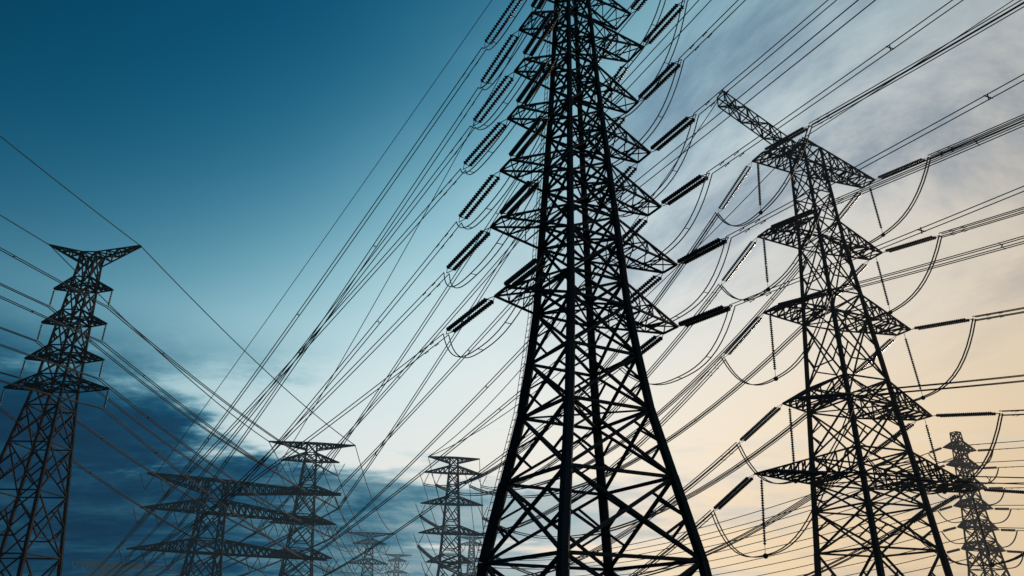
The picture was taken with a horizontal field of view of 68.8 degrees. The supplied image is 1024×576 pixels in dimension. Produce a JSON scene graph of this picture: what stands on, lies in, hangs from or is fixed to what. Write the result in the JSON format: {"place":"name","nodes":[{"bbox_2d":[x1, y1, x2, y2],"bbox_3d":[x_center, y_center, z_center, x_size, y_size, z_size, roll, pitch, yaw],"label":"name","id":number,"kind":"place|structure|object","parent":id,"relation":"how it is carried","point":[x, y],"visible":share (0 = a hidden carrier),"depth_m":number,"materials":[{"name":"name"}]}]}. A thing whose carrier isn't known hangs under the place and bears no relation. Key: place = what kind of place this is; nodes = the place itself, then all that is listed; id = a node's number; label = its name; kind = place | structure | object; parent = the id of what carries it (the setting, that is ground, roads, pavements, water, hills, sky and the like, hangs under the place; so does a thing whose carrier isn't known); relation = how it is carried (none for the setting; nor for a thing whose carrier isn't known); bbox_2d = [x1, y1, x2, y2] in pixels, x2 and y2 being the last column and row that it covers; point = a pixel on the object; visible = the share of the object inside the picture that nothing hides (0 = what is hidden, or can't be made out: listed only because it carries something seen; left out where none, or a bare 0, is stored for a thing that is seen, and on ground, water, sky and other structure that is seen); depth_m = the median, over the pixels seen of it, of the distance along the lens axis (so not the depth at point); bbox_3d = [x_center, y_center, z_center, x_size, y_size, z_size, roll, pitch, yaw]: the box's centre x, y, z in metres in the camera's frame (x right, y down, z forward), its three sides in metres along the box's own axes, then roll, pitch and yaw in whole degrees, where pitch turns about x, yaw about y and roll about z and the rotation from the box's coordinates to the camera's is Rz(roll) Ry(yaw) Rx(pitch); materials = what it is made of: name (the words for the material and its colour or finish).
{"place":"outdoors","nodes":[
{"label":"outdoors","id":0,"kind":"place"},
{"bbox_2d":[0,0,1023,575],"label":"sky","id":1,"kind":"structure","parent":0,"point":[226,139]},
{"label":"ground","id":2,"kind":"structure","parent":0,"visible":0},
{"bbox_2d":[0,0,1019,575],"bbox_3d":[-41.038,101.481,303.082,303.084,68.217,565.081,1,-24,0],"label":"towers","id":3,"kind":"structure","parent":2,"relation":"on","point":[566,468],"depth_m":76.13,"materials":[{"name":"metal"}]},
{"bbox_2d":[0,0,1023,575],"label":"insulators","id":4,"kind":"object","parent":3,"relation":"hanging from","point":[688,258],"visible":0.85,"depth_m":59.85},
{"bbox_2d":[0,0,1023,575],"bbox_3d":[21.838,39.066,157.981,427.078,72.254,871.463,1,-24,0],"label":"wires","id":5,"kind":"object","parent":3,"relation":"attached to","point":[546,466],"visible":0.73,"depth_m":91.67,"materials":[{"name":"black metal"}]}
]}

